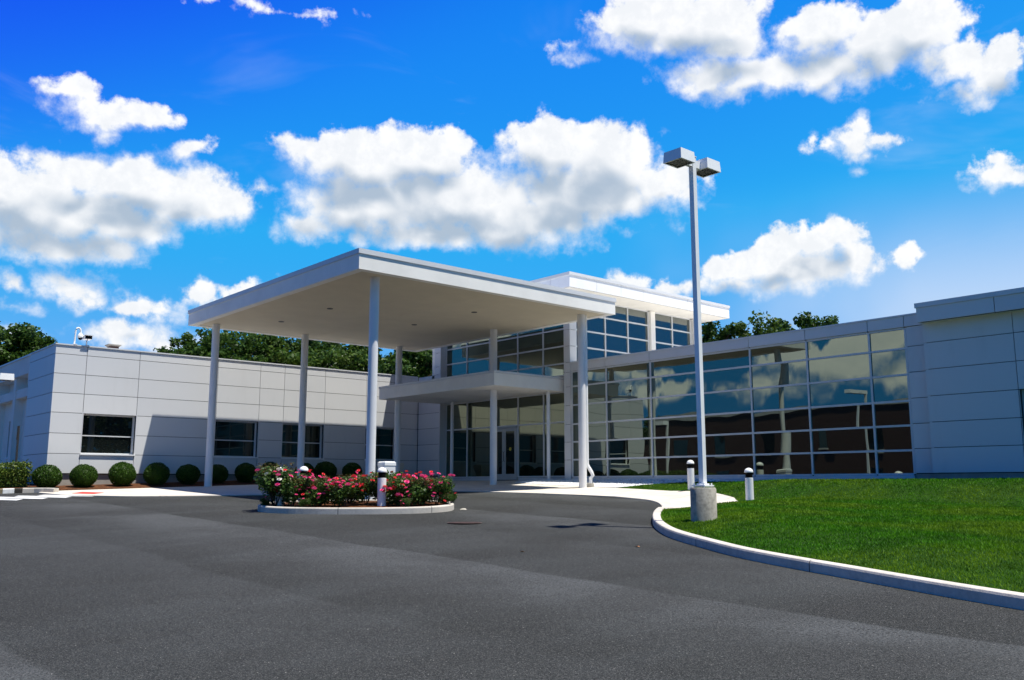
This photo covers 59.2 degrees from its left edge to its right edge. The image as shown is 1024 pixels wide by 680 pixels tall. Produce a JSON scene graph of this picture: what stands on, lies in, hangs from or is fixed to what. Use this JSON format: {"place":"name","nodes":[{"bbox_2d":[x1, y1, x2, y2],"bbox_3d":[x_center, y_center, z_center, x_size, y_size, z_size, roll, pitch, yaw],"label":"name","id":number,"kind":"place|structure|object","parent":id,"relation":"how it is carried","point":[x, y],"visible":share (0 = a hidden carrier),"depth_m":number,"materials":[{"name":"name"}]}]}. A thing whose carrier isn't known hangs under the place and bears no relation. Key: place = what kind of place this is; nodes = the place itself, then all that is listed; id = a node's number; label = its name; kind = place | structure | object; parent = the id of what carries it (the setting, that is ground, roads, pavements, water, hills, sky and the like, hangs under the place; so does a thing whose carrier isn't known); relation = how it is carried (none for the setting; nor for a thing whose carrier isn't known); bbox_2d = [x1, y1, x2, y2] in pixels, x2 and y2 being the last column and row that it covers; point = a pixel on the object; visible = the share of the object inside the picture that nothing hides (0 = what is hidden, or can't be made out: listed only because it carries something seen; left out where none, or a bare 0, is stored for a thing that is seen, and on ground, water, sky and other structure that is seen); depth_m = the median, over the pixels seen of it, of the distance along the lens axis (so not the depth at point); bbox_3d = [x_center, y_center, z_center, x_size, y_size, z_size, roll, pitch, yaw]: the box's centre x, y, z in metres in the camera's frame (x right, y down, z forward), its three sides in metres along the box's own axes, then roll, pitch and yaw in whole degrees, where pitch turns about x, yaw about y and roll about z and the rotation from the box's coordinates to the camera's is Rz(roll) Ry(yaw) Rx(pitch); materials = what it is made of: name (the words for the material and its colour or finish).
{"place":"outdoors","nodes":[
{"label":"outdoors","id":0,"kind":"place"},
{"bbox_2d":[39,480,736,507],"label":"pavement","id":1,"kind":"structure","parent":0,"point":[677,499],"depth_m":29.92,"materials":[{"name":"concrete"}]},
{"bbox_2d":[73,492,103,493],"bbox_3d":[-13.643,4.920,28.998,1.254,0.061,0.730,-3,-10,20],"label":"tactile pad","id":2,"kind":"object","parent":1,"relation":"on","point":[88,492],"visible":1,"depth_m":29.14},
{"bbox_2d":[188,248,615,499],"bbox_3d":[-4.342,2.165,32.873,10.680,7.039,12.340,8,-12,-41],"label":"drive through canopy","id":3,"kind":"object","parent":1,"relation":"on","point":[373,301],"visible":0.91,"depth_m":31.53,"materials":[{"name":"white paint"}]},
{"bbox_2d":[0,491,1023,679],"bbox_3d":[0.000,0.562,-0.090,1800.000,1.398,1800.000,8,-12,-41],"label":"ground","id":4,"kind":"structure","parent":0,"point":[580,587],"depth_m":9.18,"materials":[{"name":"grey asphalt"}]},
{"bbox_2d":[0,497,43,498],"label":"road marking","id":5,"kind":"object","parent":4,"relation":"on","point":[23,497],"visible":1,"depth_m":26.90,"materials":[{"name":"paint"}]},
{"bbox_2d":[0,321,50,360],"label":"tree","id":6,"kind":"object","parent":4,"relation":"on","point":[11,329],"visible":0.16,"depth_m":66.80,"materials":[{"name":"green plant"}]},
{"bbox_2d":[0,327,57,365],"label":"tree","id":7,"kind":"object","parent":4,"relation":"on","point":[16,346],"visible":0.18,"depth_m":66.13,"materials":[{"name":"green plant"}]},
{"bbox_2d":[0,488,58,493],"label":"painted kerb","id":8,"kind":"structure","parent":4,"relation":"on","point":[19,490],"depth_m":29.47,"materials":[{"name":"concrete"}]},
{"bbox_2d":[14,496,70,497],"bbox_3d":[-14.264,4.763,27.401,2.127,0.048,0.486,-3,-9,16],"label":"road marking","id":9,"kind":"object","parent":4,"relation":"on","point":[45,496],"visible":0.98,"depth_m":27.40,"materials":[{"name":"paint"}]},
{"bbox_2d":[37,495,71,495],"bbox_3d":[-13.766,4.822,27.937,2.053,0.042,0.454,-2,-9,12],"label":"road marking","id":10,"kind":"object","parent":4,"relation":"on","point":[54,495],"visible":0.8,"depth_m":27.92,"materials":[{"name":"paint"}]},
{"bbox_2d":[153,335,211,356],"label":"tree","id":11,"kind":"object","parent":4,"relation":"on","point":[195,348],"visible":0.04,"depth_m":62.73,"materials":[{"name":"green plant"}]},
{"bbox_2d":[170,347,210,356],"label":"tree","id":12,"kind":"object","parent":4,"relation":"on","point":[184,350],"visible":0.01,"depth_m":62.35,"materials":[{"name":"green plant"}]},
{"bbox_2d":[0,479,417,491],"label":"planting bed","id":13,"kind":"object","parent":4,"relation":"on","point":[132,485],"visible":0.31,"depth_m":32.79,"materials":[{"name":"brown soil"}]},
{"bbox_2d":[0,459,32,487],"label":"hedge","id":14,"kind":"object","parent":13,"relation":"on","point":[12,475],"visible":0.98,"depth_m":30.62,"materials":[{"name":"green plant"}]},
{"bbox_2d":[15,426,19,462],"bbox_3d":[-17.128,4.064,31.129,0.081,2.200,0.300,5,-10,-27],"label":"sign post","id":15,"kind":"object","parent":13,"relation":"on","point":[17,442],"visible":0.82,"depth_m":31.17,"materials":[{"name":"metal"}]},
{"bbox_2d":[32,464,62,487],"bbox_3d":[-15.931,4.686,30.877,0.976,0.853,0.970,8,-12,-41],"label":"boxwood ball","id":16,"kind":"object","parent":13,"relation":"on","point":[46,476],"visible":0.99,"depth_m":30.61,"materials":[{"name":"green plant"}]},
{"bbox_2d":[69,464,97,486],"bbox_3d":[-15.035,4.774,31.626,0.951,0.852,0.994,4,-10,-25],"label":"boxwood ball","id":17,"kind":"object","parent":13,"relation":"on","point":[83,475],"visible":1,"depth_m":31.36,"materials":[{"name":"green plant"}]},
{"bbox_2d":[108,461,136,485],"bbox_3d":[-14.035,4.838,32.461,0.947,0.929,0.999,2,-9,-10],"label":"boxwood ball","id":18,"kind":"object","parent":13,"relation":"on","point":[121,473],"visible":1,"depth_m":32.18,"materials":[{"name":"green plant"}]},
{"bbox_2d":[143,462,169,484],"bbox_3d":[-13.117,4.951,33.258,0.951,0.879,0.920,-1,-9,5],"label":"boxwood ball","id":19,"kind":"object","parent":13,"relation":"on","point":[157,473],"visible":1,"depth_m":33.00,"materials":[{"name":"green plant"}]},
{"bbox_2d":[176,464,200,483],"bbox_3d":[-12.230,5.076,34.023,0.898,0.797,0.893,-3,-10,21],"label":"boxwood ball","id":20,"kind":"object","parent":13,"relation":"on","point":[188,474],"visible":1,"depth_m":33.77,"materials":[{"name":"green plant"}]},
{"bbox_2d":[212,464,228,482],"bbox_3d":[-11.379,5.173,34.759,0.873,0.768,0.881,-7,-11,36],"label":"boxwood ball","id":21,"kind":"object","parent":13,"relation":"on","point":[220,473],"visible":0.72,"depth_m":34.53,"materials":[{"name":"green plant"}]},
{"bbox_2d":[234,463,256,481],"bbox_3d":[-10.496,5.238,35.527,0.873,0.818,0.874,7,-11,-37],"label":"boxwood ball","id":22,"kind":"object","parent":13,"relation":"on","point":[244,472],"visible":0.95,"depth_m":35.27,"materials":[{"name":"green plant"}]},
{"bbox_2d":[259,461,279,475],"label":"boxwood ball","id":23,"kind":"object","parent":13,"relation":"on","point":[268,463],"visible":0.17,"depth_m":36.05,"materials":[{"name":"green plant"}]},
{"bbox_2d":[294,463,315,476],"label":"boxwood ball","id":24,"kind":"object","parent":13,"relation":"on","point":[308,466],"visible":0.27,"depth_m":37.07,"materials":[{"name":"green plant"}]},
{"bbox_2d":[315,461,336,480],"bbox_3d":[-7.840,5.527,37.835,0.995,0.886,0.951,-1,-9,8],"label":"boxwood ball","id":25,"kind":"object","parent":13,"relation":"on","point":[327,468],"visible":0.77,"depth_m":37.56,"materials":[{"name":"green plant"}]},
{"bbox_2d":[342,462,361,476],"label":"boxwood ball","id":26,"kind":"object","parent":13,"relation":"on","point":[352,468],"visible":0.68,"depth_m":38.41,"materials":[{"name":"green plant"}]},
{"bbox_2d":[400,463,403,471],"bbox_3d":[-5.165,5.835,39.612,0.600,0.840,0.600,8,-12,-41],"label":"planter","id":27,"kind":"object","parent":13,"relation":"on","point":[401,466],"visible":0.17,"depth_m":39.56,"materials":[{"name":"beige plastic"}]},
{"bbox_2d":[169,327,251,358],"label":"tree","id":28,"kind":"object","parent":4,"relation":"on","point":[188,336],"visible":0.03,"depth_m":65.87,"materials":[{"name":"green plant"}]},
{"bbox_2d":[174,329,276,363],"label":"tree","id":29,"kind":"object","parent":4,"relation":"on","point":[227,352],"visible":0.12,"depth_m":61.20,"materials":[{"name":"green plant"}]},
{"bbox_2d":[221,330,277,358],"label":"tree","id":30,"kind":"object","parent":4,"relation":"on","point":[236,332],"visible":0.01,"depth_m":68.26,"materials":[{"name":"green plant"}]},
{"bbox_2d":[229,333,313,365],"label":"tree","id":31,"kind":"object","parent":4,"relation":"on","point":[287,354],"visible":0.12,"depth_m":63.50,"materials":[{"name":"green plant"}]},
{"bbox_2d":[260,334,326,362],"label":"tree","id":32,"kind":"object","parent":4,"relation":"on","point":[291,340],"visible":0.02,"depth_m":65.83,"materials":[{"name":"green plant"}]},
{"bbox_2d":[282,338,367,368],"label":"tree","id":33,"kind":"object","parent":4,"relation":"on","point":[313,345],"visible":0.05,"depth_m":63.01,"materials":[{"name":"green plant"}]},
{"bbox_2d":[308,342,394,374],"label":"tree","id":34,"kind":"object","parent":4,"relation":"on","point":[353,357],"visible":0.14,"depth_m":59.11,"materials":[{"name":"green plant"}]},
{"bbox_2d":[258,500,453,513],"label":"island kerb","id":35,"kind":"structure","parent":4,"relation":"on","point":[449,506],"depth_m":20.77,"materials":[{"name":"concrete"}]},
{"bbox_2d":[267,501,444,507],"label":"island soil","id":36,"kind":"structure","parent":4,"relation":"on","point":[357,504],"depth_m":21.81,"materials":[{"name":"brown soil"}]},
{"bbox_2d":[260,496,270,504],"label":"rose bush","id":37,"kind":"object","parent":36,"relation":"on","point":[265,502],"visible":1,"depth_m":21.49,"materials":[{"name":"green plant"}]},
{"bbox_2d":[253,461,298,505],"bbox_3d":[-5.689,3.482,21.779,1.198,1.095,1.480,-2,-9,10],"label":"rose bush","id":38,"kind":"object","parent":36,"relation":"on","point":[267,478],"visible":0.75,"depth_m":21.54,"materials":[{"name":"green plant"}]},
{"bbox_2d":[275,467,283,505],"bbox_3d":[-5.632,3.604,21.900,0.232,1.020,0.232,8,-12,-41],"label":"bollard light","id":39,"kind":"object","parent":36,"relation":"on","point":[279,502],"visible":0.12,"depth_m":21.77,"materials":[{"name":"white paint"}]},
{"bbox_2d":[273,469,315,505],"bbox_3d":[-5.227,3.542,21.541,1.032,0.903,0.974,4,-10,-25],"label":"rose bush","id":40,"kind":"object","parent":36,"relation":"on","point":[291,490],"visible":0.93,"depth_m":21.40,"materials":[{"name":"green plant"}]},
{"bbox_2d":[298,466,307,501],"bbox_3d":[-5.259,3.695,22.700,0.232,1.020,0.232,8,-12,-41],"label":"bollard light","id":41,"kind":"object","parent":36,"relation":"on","point":[303,469],"visible":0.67,"depth_m":22.68,"materials":[{"name":"white paint"}]},
{"bbox_2d":[298,498,310,506],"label":"rose bush","id":42,"kind":"object","parent":36,"relation":"on","point":[304,502],"visible":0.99,"depth_m":21.01,"materials":[{"name":"green plant"}]},
{"bbox_2d":[298,469,330,501],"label":"rose bush","id":43,"kind":"object","parent":36,"relation":"on","point":[326,478],"visible":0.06,"depth_m":22.62,"materials":[{"name":"green plant"}]},
{"bbox_2d":[301,472,342,505],"bbox_3d":[-4.590,3.599,21.686,1.031,0.826,1.001,2,-9,-15],"label":"rose bush","id":44,"kind":"object","parent":36,"relation":"on","point":[317,494],"visible":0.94,"depth_m":21.48,"materials":[{"name":"green plant"}]},
{"bbox_2d":[324,474,362,505],"bbox_3d":[-4.028,3.611,21.599,0.939,0.778,0.865,3,-9,-16],"label":"rose bush","id":45,"kind":"object","parent":36,"relation":"on","point":[339,494],"visible":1,"depth_m":21.46,"materials":[{"name":"green plant"}]},
{"bbox_2d":[335,471,368,502],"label":"rose bush","id":46,"kind":"object","parent":36,"relation":"on","point":[348,479],"visible":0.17,"depth_m":22.66,"materials":[{"name":"green plant"}]},
{"bbox_2d":[350,469,386,504],"bbox_3d":[-3.560,3.615,22.115,1.015,0.888,0.997,6,-11,-34],"label":"rose bush","id":47,"kind":"object","parent":36,"relation":"on","point":[369,484],"visible":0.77,"depth_m":21.95,"materials":[{"name":"green plant"}]},
{"bbox_2d":[377,467,386,505],"bbox_3d":[-3.141,3.586,21.740,0.232,1.020,0.232,8,-12,-41],"label":"bollard light","id":48,"kind":"object","parent":36,"relation":"on","point":[381,498],"visible":0.97,"depth_m":21.66,"materials":[{"name":"white paint"}]},
{"bbox_2d":[369,469,408,502],"bbox_3d":[-3.112,3.689,22.677,1.041,0.874,1.017,-4,-10,25],"label":"rose bush","id":49,"kind":"object","parent":36,"relation":"on","point":[388,475],"visible":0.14,"depth_m":22.52,"materials":[{"name":"green plant"}]},
{"bbox_2d":[380,473,417,504],"bbox_3d":[-2.758,3.625,21.859,1.072,0.806,1.022,-2,-9,12],"label":"rose bush","id":50,"kind":"object","parent":36,"relation":"on","point":[394,485],"visible":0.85,"depth_m":21.70,"materials":[{"name":"green plant"}]},
{"bbox_2d":[400,498,411,506],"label":"rose bush","id":51,"kind":"object","parent":36,"relation":"on","point":[406,501],"visible":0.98,"depth_m":21.11,"materials":[{"name":"green plant"}]},
{"bbox_2d":[394,470,434,505],"bbox_3d":[-2.408,3.597,21.872,0.894,0.867,1.027,8,-12,-43],"label":"rose bush","id":52,"kind":"object","parent":36,"relation":"on","point":[416,488],"visible":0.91,"depth_m":21.72,"materials":[{"name":"green plant"}]},
{"bbox_2d":[407,470,432,502],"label":"rose bush","id":53,"kind":"object","parent":36,"relation":"on","point":[431,471],"visible":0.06,"depth_m":22.56,"materials":[{"name":"green plant"}]},
{"bbox_2d":[422,472,455,504],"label":"rose bush","id":54,"kind":"object","parent":36,"relation":"on","point":[441,487],"visible":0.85,"depth_m":21.91,"materials":[{"name":"green plant"}]},
{"bbox_2d":[437,493,453,504],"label":"rose bush","id":55,"kind":"object","parent":36,"relation":"on","point":[444,499],"visible":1,"depth_m":21.76,"materials":[{"name":"green plant"}]},
{"bbox_2d":[450,492,457,502],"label":"rose bush","id":56,"kind":"object","parent":36,"relation":"on","point":[454,496],"visible":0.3,"depth_m":22.25,"materials":[{"name":"green plant"}]},
{"bbox_2d":[346,348,383,372],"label":"tree","id":57,"kind":"object","parent":4,"relation":"on","point":[379,350],"depth_m":65.50,"materials":[{"name":"green plant"}]},
{"bbox_2d":[378,461,395,495],"bbox_3d":[-3.581,4.021,25.705,0.380,1.095,0.380,8,-12,-41],"label":"litter bin","id":58,"kind":"object","parent":4,"relation":"on","point":[389,466],"visible":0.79,"depth_m":25.64,"materials":[{"name":"white paint"}]},
{"bbox_2d":[348,350,430,370],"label":"tree","id":59,"kind":"object","parent":4,"relation":"on","point":[378,363],"depth_m":60.49,"materials":[{"name":"green plant"}]},
{"bbox_2d":[378,349,432,380],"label":"tree","id":60,"kind":"object","parent":4,"relation":"on","point":[415,364],"visible":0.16,"depth_m":57.52,"materials":[{"name":"green plant"}]},
{"bbox_2d":[447,522,481,523],"bbox_3d":[-0.968,3.725,18.382,0.720,0.012,0.720,-2,-9,14],"label":"manhole cover","id":61,"kind":"object","parent":4,"relation":"on","point":[464,522],"visible":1,"depth_m":18.29,"materials":[{"name":"metal"}]},
{"bbox_2d":[0,271,1023,485],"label":"office building","id":62,"kind":"structure","parent":4,"relation":"on","point":[931,389],"depth_m":33.04,"materials":[{"name":"white metal"}]},
{"bbox_2d":[0,373,13,380],"bbox_3d":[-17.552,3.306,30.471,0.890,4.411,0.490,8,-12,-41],"label":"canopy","id":63,"kind":"object","parent":62,"relation":"attached to","point":[6,377],"visible":1,"depth_m":30.79,"materials":[{"name":"metal"}]},
{"bbox_2d":[73,327,82,344],"bbox_3d":[-15.891,-0.143,33.030,0.350,0.681,0.260,8,-12,-41],"label":"dome camera","id":64,"kind":"object","parent":62,"relation":"on","point":[80,335],"visible":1,"depth_m":33.03,"materials":[{"name":"white paint"}]},
{"bbox_2d":[82,334,93,345],"bbox_3d":[-15.641,0.030,33.182,0.280,0.385,0.480,8,-12,-41],"label":"bullet camera","id":65,"kind":"object","parent":62,"relation":"on","point":[87,337],"visible":1,"depth_m":33.10,"materials":[{"name":"white paint"}]},
{"bbox_2d":[79,413,136,455],"bbox_3d":[-14.942,3.498,33.333,1.950,1.535,0.350,8,-12,-41],"label":"window","id":66,"kind":"structure","parent":62,"relation":"in","point":[107,434],"depth_m":33.42,"materials":[{"name":"glass"}]},
{"bbox_2d":[105,344,120,348],"bbox_3d":[-15.644,0.527,35.292,0.480,0.670,0.480,8,-12,-41],"label":"roof vent","id":67,"kind":"object","parent":62,"relation":"on","point":[112,346],"visible":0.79,"depth_m":35.20,"materials":[{"name":"metal"}]},
{"bbox_2d":[213,420,258,457],"bbox_3d":[-11.218,4.012,36.546,1.900,1.535,0.350,8,-12,-41],"label":"window","id":68,"kind":"structure","parent":62,"relation":"in","point":[233,438],"depth_m":36.66,"materials":[{"name":"glass"}]},
{"bbox_2d":[281,423,323,459],"bbox_3d":[-8.974,4.321,38.482,2.020,1.535,0.350,8,-12,-41],"label":"window","id":69,"kind":"structure","parent":62,"relation":"in","point":[313,433],"depth_m":38.68,"materials":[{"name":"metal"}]},
{"bbox_2d":[364,427,393,460],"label":"window","id":70,"kind":"structure","parent":62,"relation":"in","point":[384,436],"depth_m":41.32,"materials":[{"name":"glass"}]},
{"bbox_2d":[497,426,517,479],"bbox_3d":[-0.329,4.787,37.967,0.192,2.223,1.690,8,-12,-41],"label":"entrance door","id":71,"kind":"structure","parent":62,"relation":"in","point":[506,436],"depth_m":37.81,"materials":[{"name":"glass"}]},
{"bbox_2d":[1022,390,1023,411],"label":"window","id":72,"kind":"structure","parent":62,"relation":"in","point":[1022,390],"depth_m":22.58,"materials":[{"name":"glass"}]},
{"bbox_2d":[513,479,742,487],"bbox_3d":[5.356,4.790,29.637,1.530,0.416,15.270,8,-12,-41],"label":"gravel bed","id":73,"kind":"object","parent":4,"relation":"on","point":[615,482],"visible":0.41,"depth_m":31.32,"materials":[{"name":"grey gravel"}]},
{"bbox_2d":[613,496,673,508],"bbox_3d":[3.780,4.511,24.423,0.991,0.495,6.009,1,-9,-5],"label":"edging strip","id":74,"kind":"object","parent":4,"relation":"on","point":[665,504],"visible":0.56,"depth_m":25.07,"materials":[{"name":"concrete"}]},
{"bbox_2d":[701,320,738,342],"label":"tree","id":75,"kind":"object","parent":4,"relation":"on","point":[709,334],"visible":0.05,"depth_m":59.57,"materials":[{"name":"green plant"}]},
{"bbox_2d":[726,310,780,338],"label":"tree","id":76,"kind":"object","parent":4,"relation":"on","point":[768,325],"visible":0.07,"depth_m":58.01,"materials":[{"name":"green plant"}]},
{"bbox_2d":[775,318,809,332],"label":"tree","id":77,"kind":"object","parent":4,"relation":"on","point":[784,325],"visible":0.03,"depth_m":62.64,"materials":[{"name":"green plant"}]},
{"bbox_2d":[793,311,838,328],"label":"tree","id":78,"kind":"object","parent":4,"relation":"on","point":[803,321],"visible":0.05,"depth_m":61.81,"materials":[{"name":"green plant"}]},
{"bbox_2d":[652,507,1023,609],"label":"kerb","id":79,"kind":"structure","parent":4,"relation":"on","point":[990,596],"depth_m":10.76,"materials":[{"name":"concrete"}]},
{"bbox_2d":[0,0,1023,356],"label":"sky","id":80,"kind":"structure","parent":0,"point":[161,160],"materials":[{"name":"blue"}]},
{"bbox_2d":[619,477,1023,592],"bbox_3d":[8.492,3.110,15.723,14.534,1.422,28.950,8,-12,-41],"label":"lawn","id":81,"kind":"structure","parent":0,"point":[910,497],"depth_m":15.12,"materials":[{"name":"plant"}]},
{"bbox_2d":[687,460,693,489],"bbox_3d":[5.541,4.232,27.919,0.232,1.020,0.232,8,-12,-41],"label":"bollard light","id":82,"kind":"object","parent":81,"relation":"on","point":[690,471],"visible":0.99,"depth_m":27.85,"materials":[{"name":"white paint"}]},
{"bbox_2d":[663,147,720,521],"bbox_3d":[3.640,0.057,17.614,1.290,7.617,0.490,8,-12,-41],"label":"parking lamp","id":83,"kind":"object","parent":81,"relation":"on","point":[703,501],"visible":0.91,"depth_m":17.62,"materials":[{"name":"metal"}]},
{"bbox_2d":[744,468,753,499],"bbox_3d":[6.240,3.877,23.686,0.232,1.020,0.232,8,-12,-41],"label":"bollard light","id":84,"kind":"object","parent":81,"relation":"on","point":[749,487],"visible":0.98,"depth_m":23.62,"materials":[{"name":"white paint"}]}
]}

